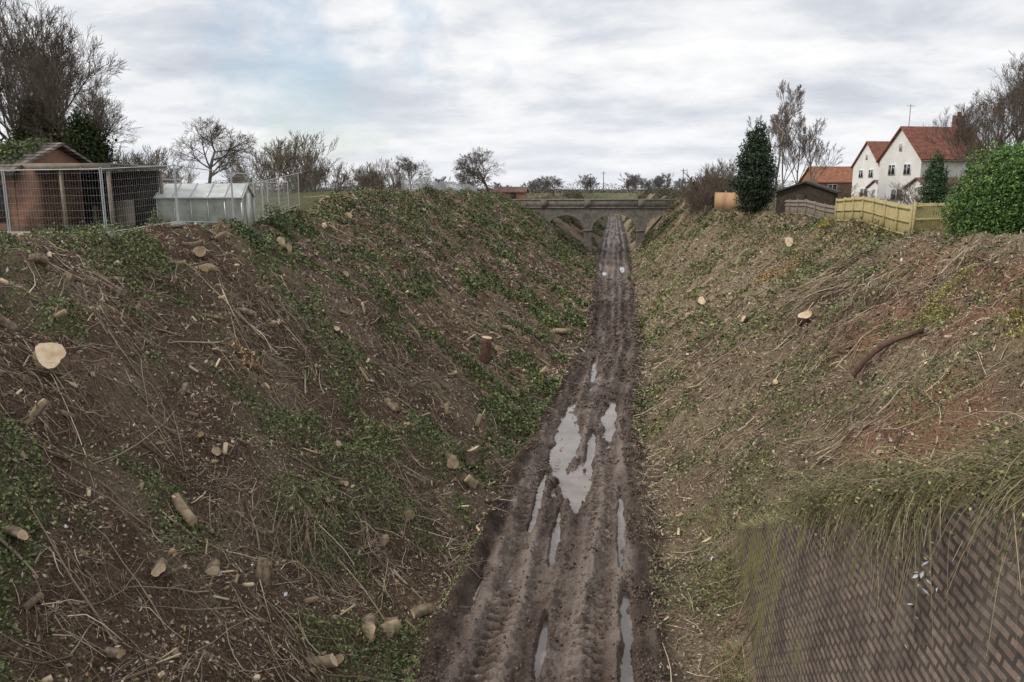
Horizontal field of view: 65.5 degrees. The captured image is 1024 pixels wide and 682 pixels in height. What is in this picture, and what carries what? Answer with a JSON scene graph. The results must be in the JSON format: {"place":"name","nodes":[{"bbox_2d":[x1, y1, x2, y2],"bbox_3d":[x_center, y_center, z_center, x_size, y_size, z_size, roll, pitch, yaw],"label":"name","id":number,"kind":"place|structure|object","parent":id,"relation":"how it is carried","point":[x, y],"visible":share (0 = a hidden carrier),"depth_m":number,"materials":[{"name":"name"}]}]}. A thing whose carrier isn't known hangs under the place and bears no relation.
{"place":"outdoors","nodes":[
{"label":"outdoors","id":0,"kind":"place"},
{"bbox_2d":[0,188,1023,681],"bbox_3d":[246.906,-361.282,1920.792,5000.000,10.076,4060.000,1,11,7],"label":"terrain","id":1,"kind":"structure","parent":0,"point":[182,409],"depth_m":21.07,"materials":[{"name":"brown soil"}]},
{"bbox_2d":[0,313,20,333],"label":"cut log","id":2,"kind":"object","parent":1,"relation":"on","point":[5,322],"visible":0.83,"depth_m":17.48,"materials":[{"name":"brown wood"}]},
{"bbox_2d":[0,521,28,539],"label":"cut log","id":3,"kind":"object","parent":1,"relation":"on","point":[16,532],"visible":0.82,"depth_m":13.07,"materials":[{"name":"brown wood"}]},
{"bbox_2d":[0,14,36,136],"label":"bare tree","id":4,"kind":"object","parent":1,"relation":"on","point":[5,29],"visible":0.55,"depth_m":53.52,"materials":[{"name":"brown plant"}]},
{"bbox_2d":[0,83,62,142],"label":"ivy clad tree","id":5,"kind":"object","parent":1,"relation":"on","point":[14,129],"visible":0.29,"depth_m":46.47,"materials":[{"name":"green plant"}]},
{"bbox_2d":[24,398,48,426],"bbox_3d":[-9.369,1.405,15.643,0.213,0.639,0.228,33,-30,-21],"label":"cut log","id":6,"kind":"object","parent":1,"relation":"on","point":[39,406],"visible":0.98,"depth_m":15.65,"materials":[{"name":"brown wood"}]},
{"bbox_2d":[0,41,75,142],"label":"ivy clad tree","id":7,"kind":"object","parent":1,"relation":"on","point":[23,100],"visible":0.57,"depth_m":46.56,"materials":[{"name":"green plant"}]},
{"bbox_2d":[27,253,48,266],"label":"cut log","id":8,"kind":"object","parent":1,"relation":"on","point":[37,258],"visible":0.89,"depth_m":20.00,"materials":[{"name":"brown wood"}]},
{"bbox_2d":[32,342,68,376],"bbox_3d":[-9.991,0.479,17.271,0.687,0.709,0.797,-29,-16,-35],"label":"tree stump","id":9,"kind":"object","parent":1,"relation":"on","point":[51,354],"visible":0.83,"depth_m":16.97,"materials":[{"name":"beige wood"}]},
{"bbox_2d":[2,167,106,233],"bbox_3d":[-14.033,-4.235,24.486,3.576,2.154,0.618,1,11,7],"label":"wire fence panel","id":10,"kind":"object","parent":1,"relation":"on","point":[3,170],"visible":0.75,"depth_m":24.26,"materials":[{"name":"metal"}]},
{"bbox_2d":[2,41,117,140],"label":"bare tree","id":11,"kind":"object","parent":1,"relation":"on","point":[111,111],"visible":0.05,"depth_m":66.32,"materials":[{"name":"brown plant"}]},
{"bbox_2d":[0,0,130,139],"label":"bare tree","id":12,"kind":"object","parent":1,"relation":"on","point":[19,22],"visible":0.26,"depth_m":57.28,"materials":[{"name":"brown plant"}]},
{"bbox_2d":[0,0,142,139],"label":"bare tree","id":13,"kind":"object","parent":1,"relation":"on","point":[61,52],"visible":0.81,"depth_m":54.06,"materials":[{"name":"brown plant"}]},
{"bbox_2d":[23,72,136,162],"bbox_3d":[-25.407,-10.945,46.802,5.840,9.319,5.333,10,15,43],"label":"ivy clad tree","id":14,"kind":"object","parent":1,"relation":"on","point":[88,140],"visible":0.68,"depth_m":45.99,"materials":[{"name":"green plant"}]},
{"bbox_2d":[0,142,165,230],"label":"brick outbuilding","id":15,"kind":"structure","parent":1,"relation":"on","point":[60,155],"depth_m":30.33,"materials":[{"name":"brick"}]},
{"bbox_2d":[0,134,52,162],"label":"roof ivy","id":16,"kind":"object","parent":15,"relation":"on","point":[27,145],"visible":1,"depth_m":29.22,"materials":[{"name":"green plant"}]},
{"bbox_2d":[104,646,125,658],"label":"cut log","id":17,"kind":"object","parent":1,"relation":"on","point":[115,653],"visible":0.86,"depth_m":12.77,"materials":[{"name":"brown wood"}]},
{"bbox_2d":[107,151,144,170],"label":"bare shrub","id":18,"kind":"object","parent":1,"relation":"on","point":[118,156],"visible":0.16,"depth_m":59.50,"materials":[{"name":"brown plant"}]},
{"bbox_2d":[100,164,178,237],"bbox_3d":[-11.994,-4.546,25.509,0.286,2.333,3.822,2,11,11],"label":"wire fence panel","id":19,"kind":"object","parent":1,"relation":"on","point":[114,235],"visible":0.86,"depth_m":25.33,"materials":[{"name":"metal"}]},
{"bbox_2d":[119,143,181,182],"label":"bare shrub","id":20,"kind":"object","parent":1,"relation":"on","point":[152,158],"visible":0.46,"depth_m":69.77,"materials":[{"name":"brown plant"}]},
{"bbox_2d":[151,557,167,576],"bbox_3d":[-6.625,4.239,14.941,0.313,0.247,0.475,-17,5,-22],"label":"cut log","id":21,"kind":"object","parent":1,"relation":"on","point":[159,566],"visible":1,"depth_m":14.83,"materials":[{"name":"brown wood"}]},
{"bbox_2d":[164,162,199,183],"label":"bare shrub","id":22,"kind":"object","parent":1,"relation":"on","point":[191,175],"visible":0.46,"depth_m":80.22,"materials":[{"name":"brown plant"}]},
{"bbox_2d":[171,492,197,525],"bbox_3d":[-6.907,3.484,16.650,0.254,0.289,1.002,-46,51,-15],"label":"cut log","id":23,"kind":"object","parent":1,"relation":"on","point":[182,508],"visible":0.96,"depth_m":16.47,"materials":[{"name":"brown wood"}]},
{"bbox_2d":[192,246,205,257],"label":"cut log","id":24,"kind":"object","parent":1,"relation":"on","point":[198,252],"visible":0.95,"depth_m":25.39,"materials":[{"name":"brown wood"}]},
{"bbox_2d":[171,164,233,226],"bbox_3d":[-11.229,-5.212,28.875,0.278,2.287,3.817,2,11,10],"label":"wire fence panel","id":25,"kind":"object","parent":1,"relation":"on","point":[180,223],"visible":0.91,"depth_m":28.41,"materials":[{"name":"metal"}]},
{"bbox_2d":[153,183,254,226],"bbox_3d":[-12.385,-5.388,32.375,3.360,2.053,2.460,-1,11,-7],"label":"greenhouse","id":26,"kind":"object","parent":1,"relation":"on","point":[244,203],"visible":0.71,"depth_m":31.34,"materials":[{"name":"clear glass"}]},
{"bbox_2d":[205,559,220,575],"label":"cut log","id":27,"kind":"object","parent":1,"relation":"on","point":[213,567],"visible":0.98,"depth_m":15.74,"materials":[{"name":"beige wood"}]},
{"bbox_2d":[171,114,258,183],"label":"oak tree","id":28,"kind":"object","parent":1,"relation":"on","point":[214,133],"visible":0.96,"depth_m":90.92,"materials":[{"name":"brown plant"}]},
{"bbox_2d":[146,203,318,255],"bbox_3d":[-10.227,-4.724,33.484,3.521,2.164,12.703,1,11,7],"label":"ivy clump","id":29,"kind":"object","parent":1,"relation":"on","point":[278,217],"visible":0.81,"depth_m":33.97,"materials":[{"name":"green plant"}]},
{"bbox_2d":[222,164,259,188],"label":"bare shrub","id":30,"kind":"object","parent":1,"relation":"on","point":[236,177],"visible":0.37,"depth_m":84.50,"materials":[{"name":"brown plant"}]},
{"bbox_2d":[229,171,255,224],"bbox_3d":[-10.829,-5.759,32.266,0.336,2.154,3.782,0,11,-2],"label":"wire fence panel","id":31,"kind":"object","parent":1,"relation":"on","point":[239,186],"visible":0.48,"depth_m":31.59,"materials":[{"name":"metal"}]},
{"bbox_2d":[229,143,290,195],"bbox_3d":[-17.267,-11.560,54.436,4.224,3.927,3.688,-2,11,-8],"label":"bare shrub","id":32,"kind":"object","parent":1,"relation":"on","point":[265,168],"visible":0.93,"depth_m":54.50,"materials":[{"name":"brown plant"}]},
{"bbox_2d":[253,174,268,220],"bbox_3d":[-11.182,-6.272,35.708,0.362,2.430,3.830,-1,11,-5],"label":"wire fence panel","id":33,"kind":"object","parent":1,"relation":"on","point":[261,195],"visible":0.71,"depth_m":35.48,"materials":[{"name":"metal"}]},
{"bbox_2d":[255,557,267,580],"bbox_3d":[-5.234,4.769,16.555,0.223,0.511,0.241,7,-18,5],"label":"cut log","id":34,"kind":"object","parent":1,"relation":"on","point":[260,562],"visible":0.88,"depth_m":16.52,"materials":[{"name":"brown wood"}]},
{"bbox_2d":[261,559,270,586],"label":"cut log","id":35,"kind":"object","parent":1,"relation":"on","point":[266,569],"visible":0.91,"depth_m":16.48,"materials":[{"name":"brown wood"}]},
{"bbox_2d":[253,129,326,192],"bbox_3d":[-16.601,-13.299,60.225,5.030,5.418,5.727,-8,13,-35],"label":"bare shrub","id":36,"kind":"object","parent":1,"relation":"on","point":[295,159],"visible":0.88,"depth_m":59.85,"materials":[{"name":"brown plant"}]},
{"bbox_2d":[260,136,339,192],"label":"bare shrub","id":37,"kind":"object","parent":1,"relation":"on","point":[297,167],"visible":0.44,"depth_m":65.60,"materials":[{"name":"brown plant"}]},
{"bbox_2d":[296,150,334,191],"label":"bare shrub","id":38,"kind":"object","parent":1,"relation":"on","point":[324,177],"visible":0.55,"depth_m":69.60,"materials":[{"name":"brown plant"}]},
{"bbox_2d":[306,651,337,669],"bbox_3d":[-3.921,6.357,15.846,0.907,0.376,0.316,-1,-28,-3],"label":"cut log","id":39,"kind":"object","parent":1,"relation":"on","point":[332,660],"visible":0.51,"depth_m":15.74,"materials":[{"name":"brown wood"}]},
{"bbox_2d":[320,162,354,191],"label":"bare shrub","id":40,"kind":"object","parent":1,"relation":"on","point":[345,178],"visible":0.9,"depth_m":74.62,"materials":[{"name":"brown plant"}]},
{"bbox_2d":[344,164,374,189],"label":"bare shrub","id":41,"kind":"object","parent":1,"relation":"on","point":[366,179],"visible":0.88,"depth_m":89.65,"materials":[{"name":"brown plant"}]},
{"bbox_2d":[360,613,376,642],"bbox_3d":[-3.049,6.178,17.070,0.462,0.494,0.595,-38,4,-7],"label":"cut log","id":42,"kind":"object","parent":1,"relation":"on","point":[370,624],"visible":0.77,"depth_m":16.92,"materials":[{"name":"brown wood"}]},
{"bbox_2d":[349,157,395,188],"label":"bare shrub","id":43,"kind":"object","parent":1,"relation":"on","point":[381,181],"visible":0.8,"depth_m":94.31,"materials":[{"name":"brown plant"}]},
{"bbox_2d":[379,617,401,639],"bbox_3d":[-2.682,6.418,17.738,0.529,0.529,0.557,-43,-8,16],"label":"cut log","id":44,"kind":"object","parent":1,"relation":"on","point":[389,624],"visible":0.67,"depth_m":17.52,"materials":[{"name":"brown wood"}]},
{"bbox_2d":[378,163,414,189],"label":"bare shrub","id":45,"kind":"object","parent":1,"relation":"on","point":[399,177],"visible":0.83,"depth_m":99.84,"materials":[{"name":"brown plant"}]},
{"bbox_2d":[280,183,543,289],"bbox_3d":[-4.258,-12.170,76.507,8.876,5.865,81.446,1,11,7],"label":"bramble thicket","id":46,"kind":"object","parent":1,"relation":"on","point":[393,196],"visible":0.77,"depth_m":51.27,"materials":[{"name":"green plant"}]},
{"bbox_2d":[391,154,432,190],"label":"oak tree","id":47,"kind":"object","parent":1,"relation":"on","point":[409,168],"visible":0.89,"depth_m":148.78,"materials":[{"name":"brown plant"}]},
{"bbox_2d":[410,603,434,619],"bbox_3d":[-2.141,6.401,18.840,0.632,0.327,0.336,-11,15,-21],"label":"cut log","id":48,"kind":"object","parent":1,"relation":"on","point":[420,610],"visible":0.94,"depth_m":18.74,"materials":[{"name":"brown wood"}]},
{"bbox_2d":[401,178,475,191],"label":"palisade fence","id":49,"kind":"object","parent":1,"relation":"on","point":[419,183],"visible":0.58,"depth_m":84.30,"materials":[{"name":"metal"}]},
{"bbox_2d":[159,165,723,195],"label":"distant treeline","id":50,"kind":"object","parent":1,"relation":"on","point":[658,182],"visible":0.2,"depth_m":252.03,"materials":[{"name":"brown plant"}]},
{"bbox_2d":[443,451,458,468],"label":"cut log","id":51,"kind":"object","parent":1,"relation":"on","point":[451,459],"visible":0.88,"depth_m":25.98,"materials":[{"name":"brown wood"}]},
{"bbox_2d":[463,445,480,467],"bbox_3d":[-1.357,3.946,27.494,0.624,0.788,0.510,-1,12,-43],"label":"tree stump","id":52,"kind":"object","parent":1,"relation":"on","point":[471,455],"visible":1,"depth_m":27.30,"materials":[{"name":"brown wood"}]},
{"bbox_2d":[451,146,506,192],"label":"oak tree","id":53,"kind":"object","parent":1,"relation":"on","point":[462,163],"visible":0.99,"depth_m":128.43,"materials":[{"name":"brown plant"}]},
{"bbox_2d":[169,177,798,194],"bbox_3d":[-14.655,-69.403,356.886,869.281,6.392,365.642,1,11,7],"label":"distant hedgerow","id":54,"kind":"object","parent":1,"relation":"on","point":[560,190],"visible":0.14,"depth_m":336.89,"materials":[{"name":"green plant"}]},
{"bbox_2d":[480,336,491,363],"bbox_3d":[-1.254,0.510,38.020,0.499,1.466,0.530,9,10,18],"label":"tree stump","id":55,"kind":"object","parent":1,"relation":"on","point":[485,350],"visible":0.95,"depth_m":37.82,"materials":[{"name":"brown wood"}]},
{"bbox_2d":[3,240,1002,677],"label":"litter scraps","id":56,"kind":"object","parent":1,"relation":"on","point":[453,484],"visible":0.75,"depth_m":19.30,"materials":[{"name":"white paper"}]},
{"bbox_2d":[0,194,1012,681],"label":"wood offcuts","id":57,"kind":"object","parent":1,"relation":"on","point":[174,652],"visible":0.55,"depth_m":19.17,"materials":[{"name":"brown wood"}]},
{"bbox_2d":[493,187,528,198],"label":"brick hut","id":58,"kind":"object","parent":1,"relation":"on","point":[517,192],"visible":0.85,"depth_m":125.96,"materials":[{"name":"brown brick"}]},
{"bbox_2d":[0,186,1023,681],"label":"ivy ground cover","id":59,"kind":"object","parent":1,"relation":"on","point":[578,322],"visible":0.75,"depth_m":26.89,"materials":[{"name":"green plant"}]},
{"bbox_2d":[0,190,1023,681],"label":"brushwood debris","id":60,"kind":"object","parent":1,"relation":"on","point":[434,354],"visible":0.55,"depth_m":22.53,"materials":[{"name":"brown plant"}]},
{"bbox_2d":[0,188,1023,681],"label":"brushwood heap","id":61,"kind":"object","parent":1,"relation":"on","point":[810,298],"visible":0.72,"depth_m":22.77,"materials":[{"name":"brown plant"}]},
{"bbox_2d":[848,328,923,378],"bbox_3d":[11.704,0.303,25.052,2.975,0.241,0.520,-30,39,-10],"label":"fallen limb","id":62,"kind":"object","parent":61,"relation":"on","point":[859,365],"visible":1,"depth_m":25.09,"materials":[{"name":"brown wood"}]},
{"bbox_2d":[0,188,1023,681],"bbox_3d":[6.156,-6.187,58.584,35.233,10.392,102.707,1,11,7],"label":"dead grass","id":63,"kind":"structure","parent":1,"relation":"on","point":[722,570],"depth_m":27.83,"materials":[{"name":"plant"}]},
{"bbox_2d":[228,255,799,378],"bbox_3d":[5.093,-1.654,35.944,3.856,2.543,37.190,9,14,40],"label":"dead bracken","id":64,"kind":"object","parent":1,"relation":"on","point":[770,273],"visible":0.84,"depth_m":23.71,"materials":[{"name":"brown plant"}]},
{"bbox_2d":[397,216,729,681],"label":"mud track","id":65,"kind":"structure","parent":1,"relation":"on","point":[568,660],"depth_m":21.41,"materials":[{"name":"brown soil"}]},
{"bbox_2d":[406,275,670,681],"bbox_3d":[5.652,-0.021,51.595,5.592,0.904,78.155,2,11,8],"label":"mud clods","id":66,"kind":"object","parent":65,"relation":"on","point":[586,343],"visible":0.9,"depth_m":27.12,"materials":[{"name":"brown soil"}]},
{"bbox_2d":[471,266,633,681],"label":"puddle water","id":67,"kind":"structure","parent":65,"relation":"on","point":[572,484],"depth_m":27.26,"materials":[{"name":"grey liquid"}]},
{"bbox_2d":[513,199,676,250],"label":"arched road bridge","id":68,"kind":"structure","parent":1,"relation":"on","point":[639,213],"depth_m":123.66,"materials":[{"name":"concrete"}]},
{"bbox_2d":[541,185,687,256],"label":"bramble thicket","id":69,"kind":"object","parent":1,"relation":"on","point":[659,194],"visible":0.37,"depth_m":143.24,"materials":[{"name":"plant"}]},
{"bbox_2d":[686,190,714,222],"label":"bare shrub","id":70,"kind":"object","parent":1,"relation":"on","point":[699,204],"visible":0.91,"depth_m":90.16,"materials":[{"name":"brown plant"}]},
{"bbox_2d":[683,161,736,208],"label":"bare shrub","id":71,"kind":"object","parent":1,"relation":"on","point":[700,177],"visible":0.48,"depth_m":96.45,"materials":[{"name":"brown plant"}]},
{"bbox_2d":[694,164,735,197],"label":"bare shrub","id":72,"kind":"object","parent":1,"relation":"on","point":[713,181],"visible":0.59,"depth_m":89.69,"materials":[{"name":"brown plant"}]},
{"bbox_2d":[699,176,734,213],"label":"bare shrub","id":73,"kind":"object","parent":1,"relation":"on","point":[711,198],"visible":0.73,"depth_m":89.82,"materials":[{"name":"brown plant"}]},
{"bbox_2d":[700,157,740,205],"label":"bare shrub","id":74,"kind":"object","parent":1,"relation":"on","point":[731,165],"visible":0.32,"depth_m":92.14,"materials":[{"name":"brown plant"}]},
{"bbox_2d":[714,191,747,209],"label":"timber panel fence","id":75,"kind":"object","parent":1,"relation":"on","point":[724,200],"visible":0.56,"depth_m":83.03,"materials":[{"name":"brown wood"}]},
{"bbox_2d":[725,119,779,214],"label":"conifer tree","id":76,"kind":"object","parent":1,"relation":"on","point":[753,181],"visible":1,"depth_m":73.82,"materials":[{"name":"green plant"}]},
{"bbox_2d":[662,205,884,269],"bbox_3d":[20.576,-10.886,80.179,5.494,5.688,75.236,0,11,2],"label":"bramble thicket","id":77,"kind":"object","parent":1,"relation":"on","point":[842,233],"visible":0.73,"depth_m":52.70,"materials":[{"name":"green plant"}]},
{"bbox_2d":[744,79,804,207],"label":"birch tree","id":78,"kind":"object","parent":1,"relation":"on","point":[786,122],"visible":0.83,"depth_m":84.33,"materials":[{"name":"brown plant"}]},
{"bbox_2d":[770,108,811,187],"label":"birch tree","id":79,"kind":"object","parent":1,"relation":"on","point":[783,152],"visible":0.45,"depth_m":88.57,"materials":[{"name":"grey plant"}]},
{"bbox_2d":[774,112,822,183],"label":"birch tree","id":80,"kind":"object","parent":1,"relation":"on","point":[800,121],"visible":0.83,"depth_m":87.22,"materials":[{"name":"grey plant"}]},
{"bbox_2d":[796,311,810,326],"bbox_3d":[12.508,-0.888,34.051,0.601,0.628,0.539,-29,45,-4],"label":"tree stump","id":81,"kind":"object","parent":1,"relation":"on","point":[805,316],"visible":0.91,"depth_m":33.86,"materials":[{"name":"beige wood"}]},
{"bbox_2d":[774,198,834,220],"bbox_3d":[23.265,-10.410,64.080,0.125,2.034,17.524,1,11,5],"label":"old wooden fence","id":82,"kind":"object","parent":1,"relation":"on","point":[812,209],"visible":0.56,"depth_m":61.86,"materials":[{"name":"grey wood"}]},
{"bbox_2d":[773,181,841,213],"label":"garden shed","id":83,"kind":"structure","parent":1,"relation":"on","point":[813,191],"depth_m":68.37,"materials":[{"name":"brown wood"}]},
{"bbox_2d":[795,117,845,181],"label":"birch tree","id":84,"kind":"object","parent":1,"relation":"on","point":[818,144],"visible":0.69,"depth_m":90.38,"materials":[{"name":"grey plant"}]},
{"bbox_2d":[801,170,851,198],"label":"walls","id":85,"kind":"structure","parent":1,"relation":"on","point":[807,178],"depth_m":132.35,"materials":[{"name":"red brick"}]},
{"bbox_2d":[808,166,852,182],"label":"roof slope","id":86,"kind":"structure","parent":85,"relation":"on","point":[836,174],"depth_m":133.25,"materials":[{"name":"orange tile"}]},
{"bbox_2d":[851,144,878,197],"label":"walls","id":87,"kind":"structure","parent":1,"relation":"on","point":[861,163],"depth_m":115.84,"materials":[{"name":"white paint"}]},
{"bbox_2d":[866,141,889,165],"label":"roof slope","id":88,"kind":"structure","parent":87,"relation":"on","point":[877,148],"depth_m":114.03,"materials":[{"name":"red tile"}]},
{"bbox_2d":[834,196,913,235],"bbox_3d":[21.047,-7.371,47.193,0.125,2.421,16.121,2,11,9],"label":"wooden fence","id":89,"kind":"object","parent":1,"relation":"on","point":[897,217],"visible":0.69,"depth_m":45.13,"materials":[{"name":"beige wood"}]},
{"bbox_2d":[736,494,1023,681],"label":"brick wing wall","id":90,"kind":"structure","parent":1,"relation":"on","point":[818,632],"depth_m":10.37,"materials":[{"name":"brick"}]},
{"bbox_2d":[742,373,1023,681],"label":"grass","id":91,"kind":"structure","parent":90,"relation":"attached to","point":[864,495],"depth_m":9.51,"materials":[{"name":"green plant"}]},
{"bbox_2d":[905,517,937,647],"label":"plastic tatters","id":92,"kind":"object","parent":91,"relation":"hanging from","point":[922,573],"visible":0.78,"depth_m":9.29,"materials":[{"name":"white plastic"}]},
{"bbox_2d":[882,181,925,204],"bbox_3d":[29.206,-10.074,58.533,3.665,3.468,3.219,-5,12,-25],"label":"bare shrub","id":93,"kind":"object","parent":1,"relation":"on","point":[904,196],"visible":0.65,"depth_m":58.20,"materials":[{"name":"brown plant"}]},
{"bbox_2d":[877,130,983,203],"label":"walls","id":94,"kind":"structure","parent":1,"relation":"on","point":[893,154],"depth_m":86.58,"materials":[{"name":"white paint"}]},
{"bbox_2d":[900,126,986,160],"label":"roof slope","id":95,"kind":"structure","parent":94,"relation":"on","point":[925,150],"depth_m":84.98,"materials":[{"name":"red tile"}]},
{"bbox_2d":[915,150,951,202],"bbox_3d":[26.598,-9.866,50.064,2.021,4.421,2.137,1,11,7],"label":"conifer shrub","id":96,"kind":"object","parent":1,"relation":"on","point":[933,194],"visible":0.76,"depth_m":49.75,"materials":[{"name":"green plant"}]},
{"bbox_2d":[911,202,963,232],"bbox_3d":[21.318,-5.868,39.490,3.093,2.060,0.125,-1,11,-6],"label":"wooden fence","id":97,"kind":"object","parent":1,"relation":"on","point":[923,217],"visible":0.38,"depth_m":39.38,"materials":[{"name":"beige wood"}]},
{"bbox_2d":[916,87,1013,202],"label":"bare tree","id":98,"kind":"object","parent":1,"relation":"on","point":[969,109],"visible":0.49,"depth_m":79.19,"materials":[{"name":"brown plant"}]},
{"bbox_2d":[916,264,1023,339],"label":"yellowing cut branches","id":99,"kind":"object","parent":1,"relation":"on","point":[946,287],"visible":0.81,"depth_m":26.57,"materials":[{"name":"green plant"}]},
{"bbox_2d":[933,137,1023,237],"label":"laurel bush","id":100,"kind":"object","parent":1,"relation":"on","point":[996,190],"visible":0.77,"depth_m":32.55,"materials":[{"name":"green plant"}]},
{"bbox_2d":[940,82,1021,168],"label":"bare tree","id":101,"kind":"object","parent":1,"relation":"on","point":[965,123],"visible":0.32,"depth_m":74.26,"materials":[{"name":"brown plant"}]},
{"bbox_2d":[953,66,1023,162],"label":"bare tree","id":102,"kind":"object","parent":1,"relation":"on","point":[996,114],"visible":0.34,"depth_m":70.92,"materials":[{"name":"brown plant"}]},
{"bbox_2d":[956,54,1023,170],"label":"bare tree","id":103,"kind":"object","parent":1,"relation":"on","point":[1009,96],"visible":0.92,"depth_m":58.83,"materials":[{"name":"brown plant"}]},
{"bbox_2d":[967,52,1023,152],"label":"bare tree","id":104,"kind":"object","parent":1,"relation":"on","point":[1008,126],"visible":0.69,"depth_m":63.12,"materials":[{"name":"brown plant"}]},
{"bbox_2d":[0,0,1023,188],"label":"sky","id":105,"kind":"structure","parent":0,"point":[566,90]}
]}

